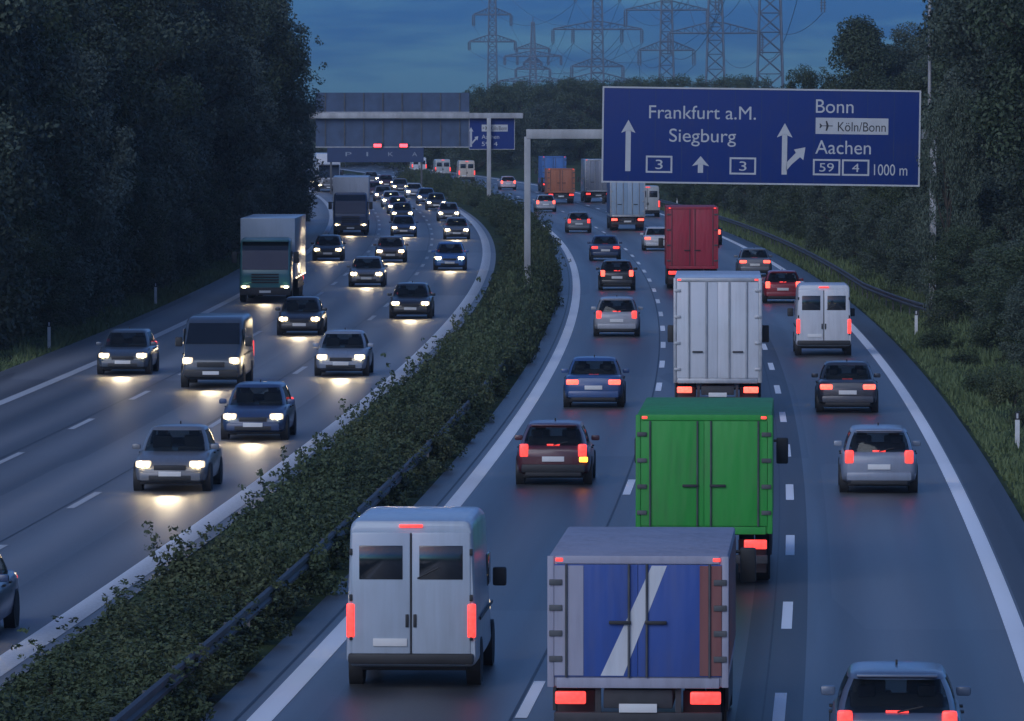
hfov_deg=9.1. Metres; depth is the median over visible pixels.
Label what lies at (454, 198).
shrub
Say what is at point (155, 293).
delineator post
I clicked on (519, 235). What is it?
shrub
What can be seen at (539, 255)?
shrub
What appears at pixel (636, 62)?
power cable
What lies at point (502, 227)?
shrub
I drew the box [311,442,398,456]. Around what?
shrub
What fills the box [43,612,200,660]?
shrub
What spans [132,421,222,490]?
car
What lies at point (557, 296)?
shrub
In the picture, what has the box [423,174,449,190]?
shrub
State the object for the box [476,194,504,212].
shrub
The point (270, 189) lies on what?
tree
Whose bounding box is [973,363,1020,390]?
weed clump
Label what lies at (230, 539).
shrub
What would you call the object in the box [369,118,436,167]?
tree
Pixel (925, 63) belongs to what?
tree
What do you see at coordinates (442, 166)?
delivery van
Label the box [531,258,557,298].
shrub
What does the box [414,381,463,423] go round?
shrub
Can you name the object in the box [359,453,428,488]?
shrub
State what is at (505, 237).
shrub
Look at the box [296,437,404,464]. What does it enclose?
shrub
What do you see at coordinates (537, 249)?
shrub
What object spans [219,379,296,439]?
car
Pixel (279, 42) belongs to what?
broadleaf tree
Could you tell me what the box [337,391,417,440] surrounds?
shrub
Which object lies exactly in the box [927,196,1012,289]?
verge bush
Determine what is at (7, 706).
shrub
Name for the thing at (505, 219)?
shrub
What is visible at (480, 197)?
shrub
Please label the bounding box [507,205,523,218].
shrub
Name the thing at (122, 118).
broadleaf tree
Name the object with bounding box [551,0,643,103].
power pylon
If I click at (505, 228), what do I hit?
shrub
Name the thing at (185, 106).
broadleaf tree
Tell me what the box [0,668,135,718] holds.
shrub
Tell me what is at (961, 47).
broadleaf tree
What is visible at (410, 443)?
shrub
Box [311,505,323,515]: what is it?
shrub
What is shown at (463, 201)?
shrub
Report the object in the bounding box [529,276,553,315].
shrub
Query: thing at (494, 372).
shrub
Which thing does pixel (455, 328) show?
shrub
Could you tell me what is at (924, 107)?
broadleaf tree
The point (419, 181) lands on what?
shrub
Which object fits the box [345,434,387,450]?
shrub
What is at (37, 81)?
broadleaf tree
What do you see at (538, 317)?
shrub
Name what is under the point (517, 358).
shrub
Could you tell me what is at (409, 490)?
shrub
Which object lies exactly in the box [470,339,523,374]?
shrub
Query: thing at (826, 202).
tree
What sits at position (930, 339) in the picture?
weed clump
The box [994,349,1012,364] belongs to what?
weed clump
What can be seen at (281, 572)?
shrub
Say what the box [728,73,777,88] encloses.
tree
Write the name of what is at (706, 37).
power cable
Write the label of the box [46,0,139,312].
broadleaf tree
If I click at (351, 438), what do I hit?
shrub
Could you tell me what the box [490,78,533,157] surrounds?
tree
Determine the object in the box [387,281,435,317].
car
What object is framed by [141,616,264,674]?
shrub
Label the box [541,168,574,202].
box truck
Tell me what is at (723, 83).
tree
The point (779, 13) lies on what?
power pylon
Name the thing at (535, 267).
shrub
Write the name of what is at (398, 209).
car
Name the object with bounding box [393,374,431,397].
shrub
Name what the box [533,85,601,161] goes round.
tree
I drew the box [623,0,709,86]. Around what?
power pylon
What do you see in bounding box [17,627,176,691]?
shrub
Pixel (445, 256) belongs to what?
car
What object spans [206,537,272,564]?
shrub
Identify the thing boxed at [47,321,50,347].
delineator post
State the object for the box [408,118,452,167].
tree
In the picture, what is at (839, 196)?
verge bush
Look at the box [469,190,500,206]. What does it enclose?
shrub
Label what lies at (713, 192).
verge bush
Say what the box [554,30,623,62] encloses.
power cable
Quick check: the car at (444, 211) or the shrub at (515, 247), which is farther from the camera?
the car at (444, 211)
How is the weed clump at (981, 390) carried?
on the ground at (516, 171)
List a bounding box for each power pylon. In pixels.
[467,0,516,87]
[498,19,562,87]
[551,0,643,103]
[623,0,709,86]
[667,0,763,82]
[714,0,825,88]
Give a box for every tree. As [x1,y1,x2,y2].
[0,0,61,349]
[0,0,92,293]
[1,0,99,318]
[9,0,101,319]
[13,30,136,323]
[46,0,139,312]
[59,0,140,242]
[70,0,156,293]
[81,0,187,293]
[99,0,193,290]
[105,0,204,248]
[106,0,218,270]
[121,0,220,259]
[189,0,271,261]
[190,0,253,261]
[200,32,285,252]
[204,12,253,207]
[209,5,294,206]
[210,15,277,112]
[228,0,311,213]
[229,0,328,215]
[237,30,281,109]
[239,3,285,129]
[254,184,273,213]
[260,48,318,210]
[303,118,325,165]
[311,118,367,166]
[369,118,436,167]
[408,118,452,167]
[422,118,454,167]
[443,148,479,167]
[446,94,510,168]
[448,82,524,171]
[482,103,525,164]
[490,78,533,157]
[503,83,552,159]
[509,101,578,168]
[511,82,573,159]
[530,77,580,106]
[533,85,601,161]
[545,75,602,161]
[567,80,606,158]
[585,118,601,158]
[599,77,637,99]
[621,76,655,86]
[640,73,691,86]
[688,74,737,87]
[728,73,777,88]
[777,63,837,88]
[819,14,900,89]
[825,95,933,237]
[849,21,939,87]
[862,78,926,92]
[866,88,943,260]
[895,70,934,97]
[897,0,1023,266]
[898,153,987,284]
[910,1,951,97]
[912,54,936,83]
[912,82,984,323]
[913,20,951,100]
[916,0,979,126]
[921,42,1008,194]
[922,59,941,90]
[940,180,1017,259]
[948,0,991,154]
[961,0,1023,198]
[965,0,1023,187]
[973,0,1023,242]
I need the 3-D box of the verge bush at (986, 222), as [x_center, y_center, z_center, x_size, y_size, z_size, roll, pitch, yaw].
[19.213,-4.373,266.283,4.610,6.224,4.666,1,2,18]
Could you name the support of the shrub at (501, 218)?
on the median strip
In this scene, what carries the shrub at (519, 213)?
on the median strip
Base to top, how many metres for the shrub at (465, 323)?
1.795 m
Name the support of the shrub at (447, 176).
on the median strip
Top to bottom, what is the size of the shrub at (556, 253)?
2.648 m
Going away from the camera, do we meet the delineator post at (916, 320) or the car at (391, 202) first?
the delineator post at (916, 320)
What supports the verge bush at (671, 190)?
on the ground at (516, 171)
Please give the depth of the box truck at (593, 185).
598.03 m
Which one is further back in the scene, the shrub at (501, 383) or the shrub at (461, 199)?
the shrub at (461, 199)
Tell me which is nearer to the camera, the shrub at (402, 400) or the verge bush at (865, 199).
the shrub at (402, 400)
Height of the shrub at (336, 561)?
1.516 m
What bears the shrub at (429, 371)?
on the median strip
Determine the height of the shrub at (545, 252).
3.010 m
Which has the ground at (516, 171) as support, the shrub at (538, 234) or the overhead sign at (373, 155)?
the overhead sign at (373, 155)
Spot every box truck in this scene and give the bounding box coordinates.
[232,214,305,301]
[313,153,343,191]
[328,175,372,234]
[535,156,565,191]
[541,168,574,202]
[547,527,755,720]
[577,159,606,201]
[602,183,644,229]
[635,397,787,579]
[658,205,718,287]
[668,271,768,397]
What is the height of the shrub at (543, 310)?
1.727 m
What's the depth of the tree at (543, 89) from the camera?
930.41 m
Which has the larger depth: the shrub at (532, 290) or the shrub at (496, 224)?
the shrub at (496, 224)
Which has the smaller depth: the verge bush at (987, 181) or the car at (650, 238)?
the verge bush at (987, 181)
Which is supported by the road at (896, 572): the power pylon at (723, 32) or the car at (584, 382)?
the car at (584, 382)
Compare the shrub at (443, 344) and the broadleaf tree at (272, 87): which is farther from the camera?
the broadleaf tree at (272, 87)
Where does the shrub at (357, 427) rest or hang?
on the median strip
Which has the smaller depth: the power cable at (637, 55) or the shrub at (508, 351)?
the shrub at (508, 351)
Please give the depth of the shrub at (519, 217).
449.88 m
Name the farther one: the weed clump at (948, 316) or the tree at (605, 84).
the tree at (605, 84)
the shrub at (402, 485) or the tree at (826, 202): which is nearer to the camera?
the shrub at (402, 485)
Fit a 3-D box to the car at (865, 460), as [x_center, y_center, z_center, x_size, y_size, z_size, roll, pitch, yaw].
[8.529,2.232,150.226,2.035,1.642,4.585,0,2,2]
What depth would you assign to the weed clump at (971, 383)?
201.45 m
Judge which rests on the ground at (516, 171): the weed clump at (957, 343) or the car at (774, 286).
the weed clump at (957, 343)
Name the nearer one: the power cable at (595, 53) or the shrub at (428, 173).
the shrub at (428, 173)
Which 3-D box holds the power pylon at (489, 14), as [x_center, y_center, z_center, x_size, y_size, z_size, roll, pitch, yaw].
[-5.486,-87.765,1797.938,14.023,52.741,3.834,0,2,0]
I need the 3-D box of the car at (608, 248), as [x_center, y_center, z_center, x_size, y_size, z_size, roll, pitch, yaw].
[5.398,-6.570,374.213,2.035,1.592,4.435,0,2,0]
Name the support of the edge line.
on the road at (896, 572)
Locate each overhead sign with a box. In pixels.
[309,93,522,196]
[327,148,423,193]
[524,86,936,311]
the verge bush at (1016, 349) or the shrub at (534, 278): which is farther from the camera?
the shrub at (534, 278)
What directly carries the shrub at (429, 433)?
on the median strip
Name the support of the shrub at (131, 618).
on the median strip
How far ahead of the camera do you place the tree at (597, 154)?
783.43 m
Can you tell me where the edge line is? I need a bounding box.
[0,164,1023,720]
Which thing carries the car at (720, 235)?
on the road at (896, 572)
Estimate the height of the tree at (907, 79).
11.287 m
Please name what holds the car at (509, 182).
on the road at (896, 572)
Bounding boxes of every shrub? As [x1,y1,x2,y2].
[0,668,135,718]
[0,674,74,720]
[0,693,85,720]
[2,644,118,702]
[4,700,103,720]
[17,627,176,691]
[31,628,165,668]
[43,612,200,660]
[46,645,215,720]
[59,711,109,720]
[62,685,179,720]
[76,598,191,647]
[86,578,213,630]
[98,624,235,699]
[100,635,245,685]
[100,647,236,711]
[112,575,205,609]
[112,593,213,618]
[136,595,267,661]
[140,521,259,599]
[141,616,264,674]
[156,552,287,578]
[156,580,295,644]
[178,587,269,630]
[186,529,308,623]
[201,532,289,557]
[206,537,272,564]
[210,528,338,589]
[212,566,313,613]
[223,478,311,539]
[226,534,331,567]
[229,512,347,595]
[233,513,331,545]
[248,466,310,521]
[263,499,373,569]
[270,488,359,532]
[271,489,356,557]
[278,445,376,508]
[293,431,366,485]
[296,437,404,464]
[302,425,410,466]
[305,456,411,505]
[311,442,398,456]
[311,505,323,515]
[314,479,372,517]
[317,477,396,507]
[327,435,415,491]
[329,473,395,493]
[331,398,396,448]
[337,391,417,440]
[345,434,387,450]
[353,405,447,423]
[355,435,442,483]
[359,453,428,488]
[364,375,436,421]
[366,465,425,496]
[367,429,439,473]
[373,404,418,422]
[374,399,456,464]
[374,447,454,472]
[377,381,440,401]
[380,352,458,397]
[392,166,410,181]
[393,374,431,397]
[396,416,467,457]
[399,417,458,449]
[400,390,466,443]
[401,167,420,180]
[401,423,444,446]
[410,169,435,185]
[413,362,442,379]
[413,410,477,440]
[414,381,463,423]
[415,364,449,380]
[416,352,496,410]
[416,367,483,417]
[417,170,435,186]
[417,399,486,432]
[418,337,465,370]
[419,353,460,372]
[423,170,439,182]
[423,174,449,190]
[423,380,494,423]
[424,354,501,407]
[425,338,460,353]
[426,172,446,189]
[427,356,505,387]
[431,174,453,191]
[432,335,471,357]
[433,349,451,360]
[436,177,467,188]
[436,178,453,191]
[437,174,457,185]
[438,310,502,350]
[439,175,467,189]
[448,329,496,390]
[449,179,485,200]
[449,336,503,376]
[450,182,485,201]
[452,354,510,396]
[456,182,486,200]
[456,315,529,377]
[458,307,492,337]
[459,185,494,200]
[459,303,521,375]
[461,178,486,193]
[461,187,493,205]
[463,326,513,371]
[464,187,486,205]
[466,190,507,206]
[466,337,507,380]
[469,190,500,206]
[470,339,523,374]
[472,193,511,211]
[474,293,498,312]
[475,293,536,363]
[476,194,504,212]
[476,276,542,347]
[478,196,506,214]
[478,277,529,347]
[483,269,516,303]
[487,194,516,216]
[488,318,521,355]
[491,210,535,227]
[492,264,515,284]
[492,271,519,298]
[494,215,549,234]
[495,198,521,208]
[495,198,531,224]
[497,243,560,267]
[498,225,551,256]
[498,237,554,268]
[499,209,544,228]
[499,223,551,242]
[499,264,554,315]
[499,270,529,315]
[499,280,531,319]
[499,286,534,343]
[500,208,531,224]
[500,211,547,236]
[500,287,544,328]
[501,210,537,230]
[502,330,524,367]
[503,211,536,243]
[503,236,559,261]
[503,250,555,285]
[506,214,550,241]
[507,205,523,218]
[507,243,560,258]
[507,254,558,313]
[507,262,551,312]
[508,220,545,242]
[511,220,560,243]
[511,243,553,267]
[512,220,547,242]
[512,227,556,253]
[512,235,557,283]
[513,232,561,282]
[514,242,561,263]
[514,264,563,306]
[515,237,562,283]
[515,256,548,285]
[516,233,548,255]
[516,240,545,267]
[517,220,557,248]
[519,294,550,329]
[520,231,552,252]
[520,244,553,278]
[520,270,548,290]
[520,275,536,289]
[521,319,539,355]
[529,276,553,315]
[529,291,550,321]
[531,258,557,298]
[531,312,545,340]
[532,228,547,249]
[552,270,562,292]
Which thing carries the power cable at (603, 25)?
hanging from the power pylon at (593, 42)
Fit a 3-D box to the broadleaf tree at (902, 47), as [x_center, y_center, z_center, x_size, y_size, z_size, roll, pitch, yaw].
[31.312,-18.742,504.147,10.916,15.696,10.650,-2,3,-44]
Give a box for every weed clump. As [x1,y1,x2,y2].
[876,284,894,296]
[884,284,904,294]
[916,322,960,349]
[919,323,953,339]
[923,305,960,328]
[950,348,982,364]
[952,336,968,347]
[955,365,997,391]
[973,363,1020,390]
[973,379,998,395]
[986,364,1015,378]
[986,365,1023,406]
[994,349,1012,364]
[1005,405,1023,425]
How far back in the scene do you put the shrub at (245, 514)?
130.77 m
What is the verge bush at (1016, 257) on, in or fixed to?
on the ground at (516, 171)
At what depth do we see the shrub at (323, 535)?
122.91 m
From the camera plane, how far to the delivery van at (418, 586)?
98.29 m
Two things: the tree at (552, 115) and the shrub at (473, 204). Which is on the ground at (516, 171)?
the tree at (552, 115)
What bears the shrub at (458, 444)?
on the median strip
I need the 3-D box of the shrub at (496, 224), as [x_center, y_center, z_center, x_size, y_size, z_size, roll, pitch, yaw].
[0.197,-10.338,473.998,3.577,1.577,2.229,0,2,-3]
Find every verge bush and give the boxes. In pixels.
[286,170,321,221]
[648,183,679,200]
[657,183,695,202]
[664,183,707,204]
[675,184,720,204]
[689,184,722,205]
[691,184,724,206]
[703,184,726,210]
[716,184,745,213]
[724,184,772,222]
[727,184,753,215]
[739,184,777,224]
[743,184,781,225]
[776,185,813,240]
[797,185,849,251]
[821,185,872,261]
[822,186,879,247]
[850,186,909,266]
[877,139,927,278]
[914,190,945,300]
[920,223,1012,321]
[922,180,1014,288]
[925,171,1015,286]
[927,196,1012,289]
[948,244,1023,352]
[962,236,1023,341]
[969,231,1023,355]
[997,273,1023,367]
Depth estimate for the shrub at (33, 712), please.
88.79 m
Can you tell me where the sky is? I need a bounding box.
[287,0,944,106]
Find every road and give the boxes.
[0,170,495,689]
[200,164,1023,720]
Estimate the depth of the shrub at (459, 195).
593.54 m
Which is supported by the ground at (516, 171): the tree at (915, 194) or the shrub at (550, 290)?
the tree at (915, 194)
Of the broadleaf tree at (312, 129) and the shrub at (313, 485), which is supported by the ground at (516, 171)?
the broadleaf tree at (312, 129)
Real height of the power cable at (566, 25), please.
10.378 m
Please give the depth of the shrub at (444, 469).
156.27 m
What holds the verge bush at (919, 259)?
on the ground at (516, 171)
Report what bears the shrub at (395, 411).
on the median strip
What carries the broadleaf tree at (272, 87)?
on the ground at (516, 171)
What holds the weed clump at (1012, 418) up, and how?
on the ground at (516, 171)
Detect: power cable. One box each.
[469,43,641,73]
[474,27,546,61]
[481,0,574,25]
[515,45,619,73]
[519,3,617,25]
[549,2,619,73]
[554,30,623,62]
[574,30,703,62]
[575,0,637,25]
[625,27,668,67]
[669,0,724,59]
[688,2,716,34]
[748,0,822,34]
[768,1,796,59]
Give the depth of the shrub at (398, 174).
755.10 m
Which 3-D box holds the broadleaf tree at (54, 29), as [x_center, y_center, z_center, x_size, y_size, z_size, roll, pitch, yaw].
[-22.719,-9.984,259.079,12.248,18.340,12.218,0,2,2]
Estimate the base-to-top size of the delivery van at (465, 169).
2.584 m
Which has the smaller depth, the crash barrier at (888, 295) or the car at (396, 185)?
the crash barrier at (888, 295)
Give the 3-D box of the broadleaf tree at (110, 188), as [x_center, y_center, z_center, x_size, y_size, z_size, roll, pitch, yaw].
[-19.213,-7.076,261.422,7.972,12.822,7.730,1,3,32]
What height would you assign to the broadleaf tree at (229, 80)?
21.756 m
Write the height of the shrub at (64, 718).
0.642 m
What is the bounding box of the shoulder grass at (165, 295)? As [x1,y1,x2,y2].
[0,251,239,371]
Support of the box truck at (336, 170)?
on the road at (62, 560)
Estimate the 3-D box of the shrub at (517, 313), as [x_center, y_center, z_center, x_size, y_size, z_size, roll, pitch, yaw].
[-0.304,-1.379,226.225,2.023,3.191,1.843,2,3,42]
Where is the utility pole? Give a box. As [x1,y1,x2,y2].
[928,0,931,114]
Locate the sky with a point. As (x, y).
(369, 46)
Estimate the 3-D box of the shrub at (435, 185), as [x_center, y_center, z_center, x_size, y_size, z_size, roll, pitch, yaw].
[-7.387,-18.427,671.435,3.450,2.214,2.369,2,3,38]
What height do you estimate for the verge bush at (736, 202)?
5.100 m
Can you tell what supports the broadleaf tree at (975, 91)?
on the ground at (516, 171)
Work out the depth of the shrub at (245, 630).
103.73 m
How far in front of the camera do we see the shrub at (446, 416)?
168.30 m
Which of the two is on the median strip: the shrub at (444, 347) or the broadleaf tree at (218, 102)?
the shrub at (444, 347)
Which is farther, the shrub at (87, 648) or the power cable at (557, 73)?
the power cable at (557, 73)
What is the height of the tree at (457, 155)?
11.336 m
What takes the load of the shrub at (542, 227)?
on the median strip
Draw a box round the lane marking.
[0,166,794,720]
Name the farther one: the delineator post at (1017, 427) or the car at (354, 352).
the car at (354, 352)
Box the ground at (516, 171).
[0,125,1023,691]
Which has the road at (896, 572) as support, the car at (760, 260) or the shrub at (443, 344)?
the car at (760, 260)
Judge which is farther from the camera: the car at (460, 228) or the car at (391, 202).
the car at (391, 202)
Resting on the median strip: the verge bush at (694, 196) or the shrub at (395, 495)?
the shrub at (395, 495)
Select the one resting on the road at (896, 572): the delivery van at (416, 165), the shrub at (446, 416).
the delivery van at (416, 165)
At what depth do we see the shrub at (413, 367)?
189.73 m
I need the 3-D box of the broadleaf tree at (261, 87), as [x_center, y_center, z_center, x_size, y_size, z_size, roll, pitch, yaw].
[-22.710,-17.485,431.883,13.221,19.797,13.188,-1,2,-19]
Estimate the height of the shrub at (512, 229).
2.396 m
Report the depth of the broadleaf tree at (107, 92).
277.66 m
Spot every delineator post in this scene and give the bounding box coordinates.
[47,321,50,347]
[154,282,156,304]
[915,310,917,331]
[1015,411,1019,448]
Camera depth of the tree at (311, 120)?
966.66 m
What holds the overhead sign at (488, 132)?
on the median strip
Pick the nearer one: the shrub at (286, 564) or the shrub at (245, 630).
the shrub at (245, 630)
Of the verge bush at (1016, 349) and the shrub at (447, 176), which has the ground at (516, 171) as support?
the verge bush at (1016, 349)
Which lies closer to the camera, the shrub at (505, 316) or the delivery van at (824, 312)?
the shrub at (505, 316)
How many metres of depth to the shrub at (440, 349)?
210.53 m
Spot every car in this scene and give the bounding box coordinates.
[0,555,19,627]
[96,326,158,373]
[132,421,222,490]
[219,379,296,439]
[275,296,326,334]
[311,235,345,260]
[312,328,373,375]
[347,256,387,286]
[364,171,378,180]
[370,181,382,194]
[372,186,391,200]
[373,235,408,261]
[377,174,394,186]
[380,190,402,206]
[386,195,409,213]
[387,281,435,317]
[389,202,414,220]
[389,215,418,236]
[390,178,409,192]
[404,182,423,197]
[415,188,436,203]
[424,192,447,209]
[431,241,468,269]
[435,202,461,220]
[442,216,471,238]
[497,175,515,189]
[515,418,599,483]
[533,194,556,211]
[561,355,628,406]
[564,211,591,232]
[587,235,621,260]
[591,295,642,335]
[596,259,636,289]
[640,227,664,250]
[718,225,721,244]
[734,248,772,274]
[762,270,802,302]
[811,359,880,411]
[821,659,970,720]
[834,422,920,492]
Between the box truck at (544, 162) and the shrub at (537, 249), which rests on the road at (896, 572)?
the box truck at (544, 162)
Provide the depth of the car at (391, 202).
536.34 m
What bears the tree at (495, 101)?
on the ground at (516, 171)
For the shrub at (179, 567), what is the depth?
114.26 m
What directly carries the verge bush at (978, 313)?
on the ground at (516, 171)
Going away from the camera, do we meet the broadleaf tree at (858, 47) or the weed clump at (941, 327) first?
the weed clump at (941, 327)
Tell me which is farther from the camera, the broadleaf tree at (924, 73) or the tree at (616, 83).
the tree at (616, 83)
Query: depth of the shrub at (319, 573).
117.80 m
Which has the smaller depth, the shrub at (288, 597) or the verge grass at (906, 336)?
the shrub at (288, 597)
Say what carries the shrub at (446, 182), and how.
on the median strip
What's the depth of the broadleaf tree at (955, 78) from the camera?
298.12 m
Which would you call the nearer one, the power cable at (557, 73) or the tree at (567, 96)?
the tree at (567, 96)
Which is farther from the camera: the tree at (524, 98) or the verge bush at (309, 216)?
the tree at (524, 98)
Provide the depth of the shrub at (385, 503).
138.21 m
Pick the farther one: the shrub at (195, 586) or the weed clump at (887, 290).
the weed clump at (887, 290)
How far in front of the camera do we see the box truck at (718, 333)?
184.03 m
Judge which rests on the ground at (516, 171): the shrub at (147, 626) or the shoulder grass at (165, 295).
the shoulder grass at (165, 295)
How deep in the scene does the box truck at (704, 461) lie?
119.06 m
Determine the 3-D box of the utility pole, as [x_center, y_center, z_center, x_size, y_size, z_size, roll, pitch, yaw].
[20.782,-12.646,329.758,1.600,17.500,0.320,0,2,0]
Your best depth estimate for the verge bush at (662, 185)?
586.64 m
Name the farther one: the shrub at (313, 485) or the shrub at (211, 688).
the shrub at (313, 485)
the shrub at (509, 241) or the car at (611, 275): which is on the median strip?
the shrub at (509, 241)
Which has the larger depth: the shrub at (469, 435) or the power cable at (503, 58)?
the power cable at (503, 58)
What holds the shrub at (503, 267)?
on the median strip
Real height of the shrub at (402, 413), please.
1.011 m
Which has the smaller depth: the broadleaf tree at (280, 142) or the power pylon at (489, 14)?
the broadleaf tree at (280, 142)
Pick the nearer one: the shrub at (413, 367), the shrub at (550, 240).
the shrub at (413, 367)
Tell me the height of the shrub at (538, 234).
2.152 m
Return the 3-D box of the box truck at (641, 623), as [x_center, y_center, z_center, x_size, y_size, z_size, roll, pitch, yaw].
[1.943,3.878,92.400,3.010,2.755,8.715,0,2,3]
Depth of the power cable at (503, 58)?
1694.55 m
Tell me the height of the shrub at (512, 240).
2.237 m
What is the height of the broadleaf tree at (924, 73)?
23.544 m
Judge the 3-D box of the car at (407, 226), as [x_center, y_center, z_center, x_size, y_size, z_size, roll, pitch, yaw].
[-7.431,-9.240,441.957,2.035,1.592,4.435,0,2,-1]
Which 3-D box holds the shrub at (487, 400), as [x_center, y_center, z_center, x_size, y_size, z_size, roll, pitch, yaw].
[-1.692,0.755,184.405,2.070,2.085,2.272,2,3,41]
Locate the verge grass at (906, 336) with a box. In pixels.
[660,202,1023,511]
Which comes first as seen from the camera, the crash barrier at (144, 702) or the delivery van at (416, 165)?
the crash barrier at (144, 702)
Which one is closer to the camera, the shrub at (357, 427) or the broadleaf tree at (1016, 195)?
the shrub at (357, 427)
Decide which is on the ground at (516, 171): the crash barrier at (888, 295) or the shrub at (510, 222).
the crash barrier at (888, 295)
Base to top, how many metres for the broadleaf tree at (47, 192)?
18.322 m
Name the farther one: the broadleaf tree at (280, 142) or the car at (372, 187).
the car at (372, 187)
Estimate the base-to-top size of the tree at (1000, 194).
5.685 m
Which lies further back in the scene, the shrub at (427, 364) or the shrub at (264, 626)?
the shrub at (427, 364)
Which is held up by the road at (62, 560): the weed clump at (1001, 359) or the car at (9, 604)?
the car at (9, 604)
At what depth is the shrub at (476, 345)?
196.23 m
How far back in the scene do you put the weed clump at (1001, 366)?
206.81 m
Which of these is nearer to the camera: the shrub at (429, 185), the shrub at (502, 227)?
the shrub at (502, 227)
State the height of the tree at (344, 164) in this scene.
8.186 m
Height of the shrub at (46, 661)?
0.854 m
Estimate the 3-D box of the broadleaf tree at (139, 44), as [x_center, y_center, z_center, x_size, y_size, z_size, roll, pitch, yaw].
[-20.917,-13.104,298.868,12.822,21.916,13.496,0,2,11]
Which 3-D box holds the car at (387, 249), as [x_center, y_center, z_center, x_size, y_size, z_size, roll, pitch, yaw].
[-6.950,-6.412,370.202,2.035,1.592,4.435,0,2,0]
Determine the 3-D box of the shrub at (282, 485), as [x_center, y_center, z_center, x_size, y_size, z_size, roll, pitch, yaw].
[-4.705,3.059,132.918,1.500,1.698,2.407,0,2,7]
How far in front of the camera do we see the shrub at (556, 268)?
308.47 m
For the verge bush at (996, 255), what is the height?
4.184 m
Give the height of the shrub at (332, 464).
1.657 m
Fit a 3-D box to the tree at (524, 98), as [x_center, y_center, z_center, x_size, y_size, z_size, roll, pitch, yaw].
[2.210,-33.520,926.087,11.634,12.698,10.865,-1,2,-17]
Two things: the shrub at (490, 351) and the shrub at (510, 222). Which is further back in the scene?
the shrub at (510, 222)
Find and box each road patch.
[0,169,779,720]
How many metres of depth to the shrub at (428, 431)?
161.56 m
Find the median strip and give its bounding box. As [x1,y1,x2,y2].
[0,166,557,720]
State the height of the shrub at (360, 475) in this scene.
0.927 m
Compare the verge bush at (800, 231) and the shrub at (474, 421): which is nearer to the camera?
the shrub at (474, 421)
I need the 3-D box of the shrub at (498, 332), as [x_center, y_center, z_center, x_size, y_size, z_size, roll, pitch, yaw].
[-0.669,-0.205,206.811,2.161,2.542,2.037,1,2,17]
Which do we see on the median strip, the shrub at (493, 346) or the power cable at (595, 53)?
the shrub at (493, 346)
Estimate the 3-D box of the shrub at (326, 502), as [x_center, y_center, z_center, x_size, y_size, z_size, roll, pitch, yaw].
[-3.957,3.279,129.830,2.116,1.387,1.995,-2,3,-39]
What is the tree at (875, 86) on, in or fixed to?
on the ground at (516, 171)
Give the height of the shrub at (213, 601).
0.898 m
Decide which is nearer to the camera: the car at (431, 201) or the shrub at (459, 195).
the car at (431, 201)
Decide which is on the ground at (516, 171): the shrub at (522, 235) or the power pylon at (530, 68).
the power pylon at (530, 68)
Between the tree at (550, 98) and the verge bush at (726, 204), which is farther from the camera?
the tree at (550, 98)
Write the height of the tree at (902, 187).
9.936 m
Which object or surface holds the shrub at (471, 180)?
on the median strip
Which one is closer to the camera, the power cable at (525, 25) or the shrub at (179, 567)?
the shrub at (179, 567)
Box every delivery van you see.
[175,313,253,386]
[346,506,506,684]
[408,157,426,171]
[431,159,450,175]
[454,160,474,181]
[645,185,659,216]
[787,282,854,354]
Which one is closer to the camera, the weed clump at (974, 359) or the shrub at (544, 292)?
the weed clump at (974, 359)
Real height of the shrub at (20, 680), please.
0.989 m
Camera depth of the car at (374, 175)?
742.53 m
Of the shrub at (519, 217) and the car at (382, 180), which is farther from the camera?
the car at (382, 180)
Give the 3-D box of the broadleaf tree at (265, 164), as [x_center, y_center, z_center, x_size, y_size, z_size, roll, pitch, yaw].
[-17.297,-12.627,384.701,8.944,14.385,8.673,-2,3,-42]
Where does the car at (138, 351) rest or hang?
on the road at (62, 560)
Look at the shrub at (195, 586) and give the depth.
112.10 m
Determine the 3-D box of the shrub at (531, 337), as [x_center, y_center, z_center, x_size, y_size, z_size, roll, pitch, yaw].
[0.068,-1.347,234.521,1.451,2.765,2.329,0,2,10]
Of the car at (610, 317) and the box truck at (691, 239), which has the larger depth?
the box truck at (691, 239)
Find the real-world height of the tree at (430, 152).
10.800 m
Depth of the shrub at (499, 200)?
509.65 m
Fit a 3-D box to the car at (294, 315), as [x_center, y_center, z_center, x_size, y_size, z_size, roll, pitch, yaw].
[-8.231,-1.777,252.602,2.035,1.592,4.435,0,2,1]
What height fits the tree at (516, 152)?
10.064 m
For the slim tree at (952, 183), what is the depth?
261.51 m
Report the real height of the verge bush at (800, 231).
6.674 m
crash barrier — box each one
[110,247,549,720]
[660,199,954,319]
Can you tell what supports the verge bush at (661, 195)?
on the ground at (516, 171)

